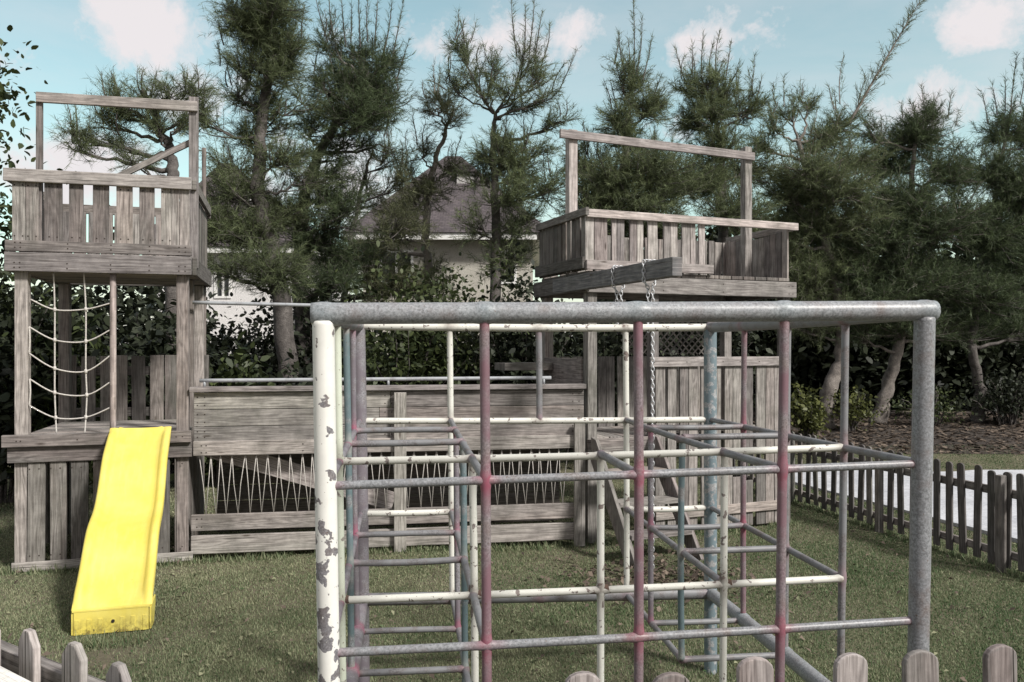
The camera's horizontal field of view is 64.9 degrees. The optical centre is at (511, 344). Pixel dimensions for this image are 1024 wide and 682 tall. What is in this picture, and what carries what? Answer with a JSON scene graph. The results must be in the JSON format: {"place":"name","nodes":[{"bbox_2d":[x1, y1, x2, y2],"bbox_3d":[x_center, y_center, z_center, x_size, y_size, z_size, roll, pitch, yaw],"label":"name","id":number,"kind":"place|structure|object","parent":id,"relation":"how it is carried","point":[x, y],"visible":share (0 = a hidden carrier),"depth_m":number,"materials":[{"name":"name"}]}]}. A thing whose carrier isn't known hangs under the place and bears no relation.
{"place":"outdoors","nodes":[
{"label":"outdoors","id":0,"kind":"place"},
{"bbox_2d":[153,164,358,353],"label":"house","id":1,"kind":"structure","parent":0,"point":[239,295],"depth_m":25.00,"materials":[{"name":"white paint"}]},
{"bbox_2d":[214,263,230,297],"bbox_3d":[-8.971,-1.985,25.040,0.529,1.088,0.140,0,0,0],"label":"window","id":2,"kind":"structure","parent":1,"relation":"in","point":[220,294],"depth_m":25.00,"materials":[{"name":"white paint"}]},
{"bbox_2d":[0,407,1023,681],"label":"lawn","id":3,"kind":"structure","parent":0,"point":[100,655],"depth_m":5.74,"materials":[{"name":"plant"}]},
{"bbox_2d":[0,666,30,681],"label":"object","id":4,"kind":"object","parent":3,"relation":"on","point":[6,675],"depth_m":2.06,"materials":[{"name":"white paint"}]},
{"bbox_2d":[0,224,99,503],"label":"shrub","id":5,"kind":"object","parent":3,"relation":"on","point":[6,364],"visible":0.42,"depth_m":9.35,"materials":[{"name":"green plant"}]},
{"bbox_2d":[0,25,109,381],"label":"broadleaf tree","id":6,"kind":"object","parent":3,"relation":"on","point":[7,227],"visible":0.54,"depth_m":9.60,"materials":[{"name":"green plant"}]},
{"bbox_2d":[0,628,131,681],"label":"picket fence","id":7,"kind":"object","parent":3,"relation":"on","point":[24,658],"visible":1,"depth_m":2.25,"materials":[{"name":"grey wood"}]},
{"bbox_2d":[0,288,143,496],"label":"shrub","id":8,"kind":"object","parent":3,"relation":"on","point":[42,423],"visible":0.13,"depth_m":9.56,"materials":[{"name":"green plant"}]},
{"bbox_2d":[1,92,211,571],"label":"play tower","id":9,"kind":"structure","parent":3,"relation":"on","point":[51,474],"depth_m":6.90,"materials":[{"name":"grey wood"}]},
{"bbox_2d":[28,273,109,432],"bbox_3d":[-3.728,0.069,6.807,0.629,1.358,0.041,0,0,-16],"label":"climbing net","id":10,"kind":"object","parent":9,"relation":"on","point":[85,371],"visible":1,"depth_m":6.79,"materials":[{"name":"fabric"}]},
{"bbox_2d":[192,301,310,306],"bbox_3d":[-1.055,-0.362,7.826,3.895,0.099,0.032,0,0,-9],"label":"overhead bar","id":11,"kind":"object","parent":9,"relation":"attached to","point":[252,303],"visible":0.3,"depth_m":7.59,"materials":[{"name":"grey metal"}]},
{"bbox_2d":[71,426,170,635],"bbox_3d":[-2.879,1.283,6.054,0.487,1.171,1.768,0,0,-19],"label":"slide","id":12,"kind":"object","parent":3,"relation":"on","point":[114,587],"visible":1,"depth_m":5.74,"materials":[{"name":"yellow plastic"}]},
{"bbox_2d":[33,286,240,481],"bbox_3d":[-4.756,0.549,10.601,2.459,2.870,2.525,0,0,0],"label":"shrub","id":13,"kind":"object","parent":3,"relation":"on","point":[157,329],"visible":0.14,"depth_m":10.20,"materials":[{"name":"green plant"}]},
{"bbox_2d":[46,63,234,473],"bbox_3d":[-5.371,-1.115,11.543,2.775,6.059,1.526,0,0,0],"label":"feathery tree","id":14,"kind":"object","parent":3,"relation":"on","point":[154,124],"visible":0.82,"depth_m":11.44,"materials":[{"name":"green plant"}]},
{"bbox_2d":[104,289,299,383],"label":"shrub","id":15,"kind":"object","parent":3,"relation":"on","point":[216,342],"visible":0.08,"depth_m":12.90,"materials":[{"name":"green plant"}]},
{"bbox_2d":[170,331,296,486],"bbox_3d":[-3.925,0.858,10.551,1.834,2.079,1.884,0,0,-32],"label":"shrub","id":16,"kind":"object","parent":3,"relation":"on","point":[244,365],"visible":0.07,"depth_m":10.31,"materials":[{"name":"green plant"}]},
{"bbox_2d":[171,0,345,385],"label":"feathery tree","id":17,"kind":"object","parent":3,"relation":"on","point":[256,25],"visible":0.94,"depth_m":12.31,"materials":[{"name":"green plant"}]},
{"bbox_2d":[225,349,312,483],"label":"shrub","id":18,"kind":"object","parent":3,"relation":"on","point":[290,373],"visible":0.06,"depth_m":11.20,"materials":[{"name":"green plant"}]},
{"bbox_2d":[0,226,630,391],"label":"undergrowth","id":19,"kind":"object","parent":3,"relation":"on","point":[128,302],"visible":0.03,"depth_m":16.88,"materials":[{"name":"green plant"}]},
{"bbox_2d":[289,348,378,466],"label":"shrub","id":20,"kind":"object","parent":3,"relation":"on","point":[304,371],"visible":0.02,"depth_m":10.87,"materials":[{"name":"green plant"}]},
{"bbox_2d":[277,0,419,368],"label":"feathery tree","id":21,"kind":"object","parent":3,"relation":"on","point":[361,95],"visible":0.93,"depth_m":13.02,"materials":[{"name":"green plant"}]},
{"bbox_2d":[189,376,585,553],"bbox_3d":[-1.129,1.087,7.750,3.544,1.586,1.035,0,0,-9],"label":"plank barrier","id":22,"kind":"object","parent":3,"relation":"on","point":[240,442],"visible":0.69,"depth_m":7.36,"materials":[{"name":"grey wood"}]},
{"bbox_2d":[329,240,491,465],"bbox_3d":[-1.647,0.156,12.075,2.785,3.355,2.877,0,0,-42],"label":"shrub","id":23,"kind":"object","parent":3,"relation":"on","point":[419,367],"visible":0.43,"depth_m":11.79,"materials":[{"name":"green plant"}]},
{"bbox_2d":[343,156,540,364],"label":"house","id":24,"kind":"structure","parent":3,"relation":"on","point":[444,243],"depth_m":23.00,"materials":[{"name":"beige paint"}]},
{"bbox_2d":[381,250,412,282],"bbox_3d":[-3.301,-2.219,23.040,0.974,0.974,0.140,0,0,0],"label":"window","id":25,"kind":"structure","parent":24,"relation":"in","point":[409,257],"depth_m":23.09,"materials":[{"name":"grey glass"}]},
{"bbox_2d":[501,250,516,283],"bbox_3d":[-0.203,-2.219,23.040,0.676,0.974,0.140,0,0,0],"label":"window","id":26,"kind":"structure","parent":24,"relation":"in","point":[515,275],"depth_m":22.97,"materials":[{"name":"white paint"}]},
{"bbox_2d":[388,238,540,406],"bbox_3d":[-0.577,0.138,12.495,2.377,3.483,2.375,0,0,42],"label":"shrub","id":27,"kind":"object","parent":3,"relation":"on","point":[468,368],"visible":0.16,"depth_m":12.16,"materials":[{"name":"green plant"}]},
{"bbox_2d":[0,494,1023,681],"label":"fallen leaves","id":28,"kind":"object","parent":3,"relation":"on","point":[532,608],"visible":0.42,"depth_m":5.66,"materials":[{"name":"brown plant"}]},
{"bbox_2d":[442,227,622,462],"bbox_3d":[0.434,0.117,11.923,2.794,3.674,2.128,0,0,-30],"label":"shrub","id":29,"kind":"object","parent":3,"relation":"on","point":[527,344],"visible":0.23,"depth_m":11.63,"materials":[{"name":"green plant"}]},
{"bbox_2d":[532,300,693,467],"bbox_3d":[1.659,0.350,12.437,2.925,3.093,2.493,0,0,0],"label":"shrub","id":30,"kind":"object","parent":3,"relation":"on","point":[618,349],"visible":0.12,"depth_m":12.06,"materials":[{"name":"green plant"}]},
{"bbox_2d":[310,300,940,681],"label":"jungle gym","id":31,"kind":"object","parent":3,"relation":"on","point":[338,579],"visible":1,"depth_m":2.90,"materials":[{"name":"white paint"}]},
{"bbox_2d":[495,129,797,543],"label":"play tower","id":32,"kind":"structure","parent":3,"relation":"on","point":[577,247],"depth_m":8.13,"materials":[{"name":"grey wood"}]},
{"bbox_2d":[611,265,624,323],"bbox_3d":[0.919,-0.414,6.906,0.141,0.543,0.050,0,0,-20],"label":"hanging chain","id":33,"kind":"object","parent":32,"relation":"hanging from","point":[612,280],"visible":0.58,"depth_m":6.90,"materials":[{"name":"grey metal"}]},
{"bbox_2d":[642,259,655,567],"bbox_3d":[1.099,0.552,6.398,0.133,2.466,0.050,0,0,-20],"label":"hanging chain","id":34,"kind":"object","parent":32,"relation":"hanging from","point":[652,337],"visible":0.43,"depth_m":6.39,"materials":[{"name":"grey metal"}]},
{"bbox_2d":[591,434,703,567],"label":"wooden steps","id":35,"kind":"structure","parent":3,"relation":"on","point":[614,504],"depth_m":7.21,"materials":[{"name":"grey wood"}]},
{"bbox_2d":[491,544,811,620],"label":"dry leaves","id":36,"kind":"object","parent":3,"relation":"on","point":[694,576],"visible":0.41,"depth_m":6.48,"materials":[{"name":"brown plant"}]},
{"bbox_2d":[619,259,805,456],"bbox_3d":[2.991,0.169,12.916,3.243,3.428,2.904,0,0,0],"label":"shrub","id":37,"kind":"object","parent":3,"relation":"on","point":[735,341],"visible":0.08,"depth_m":12.46,"materials":[{"name":"green plant"}]},
{"bbox_2d":[565,644,1016,681],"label":"picket fence","id":38,"kind":"object","parent":3,"relation":"on","point":[999,662],"visible":1,"depth_m":2.08,"materials":[{"name":"grey wood"}]},
{"bbox_2d":[560,404,1023,454],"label":"mulch bed","id":39,"kind":"object","parent":3,"relation":"on","point":[959,428],"visible":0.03,"depth_m":14.25,"materials":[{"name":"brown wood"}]},
{"bbox_2d":[206,263,391,408],"bbox_3d":[-3.377,0.204,13.408,3.082,3.145,3.044,0,0,0],"label":"shrub","id":40,"kind":"object","parent":39,"relation":"on","point":[262,322],"visible":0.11,"depth_m":13.09,"materials":[{"name":"green plant"}]},
{"bbox_2d":[336,126,460,345],"bbox_3d":[-2.034,-1.129,14.129,2.389,5.675,2.280,0,0,39],"label":"feathery tree","id":41,"kind":"object","parent":39,"relation":"on","point":[400,231],"visible":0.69,"depth_m":13.78,"materials":[{"name":"green plant"}]},
{"bbox_2d":[341,57,475,301],"bbox_3d":[-2.030,-1.899,15.173,2.683,7.079,2.195,0,0,-18],"label":"feathery tree","id":42,"kind":"object","parent":39,"relation":"on","point":[426,188],"visible":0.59,"depth_m":14.94,"materials":[{"name":"olive needle foliage"},{"name":"grey brown bark"}]},
{"bbox_2d":[375,242,479,376],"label":"shrub","id":43,"kind":"object","parent":39,"relation":"on","point":[434,282],"visible":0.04,"depth_m":13.15,"materials":[{"name":"green plant"}]},
{"bbox_2d":[423,0,583,374],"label":"feathery tree","id":44,"kind":"object","parent":39,"relation":"on","point":[511,162],"visible":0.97,"depth_m":13.90,"materials":[{"name":"green plant"}]},
{"bbox_2d":[548,0,731,354],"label":"feathery tree","id":45,"kind":"object","parent":39,"relation":"on","point":[662,184],"visible":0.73,"depth_m":13.80,"materials":[{"name":"green plant"}]},
{"bbox_2d":[664,29,793,350],"bbox_3d":[3.818,-2.157,14.564,3.052,7.569,2.690,0,0,0],"label":"feathery tree","id":46,"kind":"object","parent":39,"relation":"on","point":[716,109],"visible":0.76,"depth_m":14.51,"materials":[{"name":"green plant"}]},
{"bbox_2d":[593,197,1023,410],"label":"woods","id":47,"kind":"object","parent":39,"relation":"on","point":[810,367],"visible":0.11,"depth_m":18.68,"materials":[{"name":"green plant"}]},
{"bbox_2d":[790,381,834,437],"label":"shrub","id":48,"kind":"object","parent":39,"relation":"on","point":[806,420],"visible":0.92,"depth_m":14.05,"materials":[{"name":"green plant"}]},
{"bbox_2d":[743,0,926,428],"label":"feathery tree","id":49,"kind":"object","parent":39,"relation":"on","point":[821,181],"visible":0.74,"depth_m":15.09,"materials":[{"name":"green plant"}]},
{"bbox_2d":[820,385,882,430],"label":"shrub","id":50,"kind":"object","parent":39,"relation":"on","point":[854,412],"visible":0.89,"depth_m":14.83,"materials":[{"name":"green plant"}]},
{"bbox_2d":[816,81,1011,423],"bbox_3d":[7.631,-1.793,15.570,3.920,6.927,3.029,0,0,0],"label":"feathery tree","id":51,"kind":"object","parent":39,"relation":"on","point":[929,223],"visible":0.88,"depth_m":15.24,"materials":[{"name":"green plant"}]},
{"bbox_2d":[872,384,982,427],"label":"shrub","id":52,"kind":"object","parent":39,"relation":"on","point":[937,408],"visible":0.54,"depth_m":15.32,"materials":[{"name":"green plant"}]},
{"bbox_2d":[937,50,1023,422],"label":"feathery tree","id":53,"kind":"object","parent":39,"relation":"on","point":[1007,180],"visible":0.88,"depth_m":15.69,"materials":[{"name":"green plant"}]},
{"bbox_2d":[943,350,1023,424],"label":"shrub","id":54,"kind":"object","parent":39,"relation":"on","point":[1013,409],"visible":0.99,"depth_m":15.55,"materials":[{"name":"green plant"}]},
{"bbox_2d":[732,432,1023,572],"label":"picket fence","id":55,"kind":"object","parent":3,"relation":"on","point":[1000,492],"visible":0.55,"depth_m":7.31,"materials":[{"name":"grey wood"}]},
{"bbox_2d":[0,0,1023,344],"label":"sky","id":56,"kind":"structure","parent":0,"point":[960,46],"materials":[{"name":"blue"}]},
{"bbox_2d":[6,496,1023,681],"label":"clover","id":57,"kind":"object","parent":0,"point":[392,611],"visible":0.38,"depth_m":5.38,"materials":[{"name":"green plant"}]},
{"bbox_2d":[795,470,1023,542],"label":"path","id":58,"kind":"structure","parent":0,"point":[969,475],"depth_m":10.00,"materials":[{"name":"concrete"}]}
]}

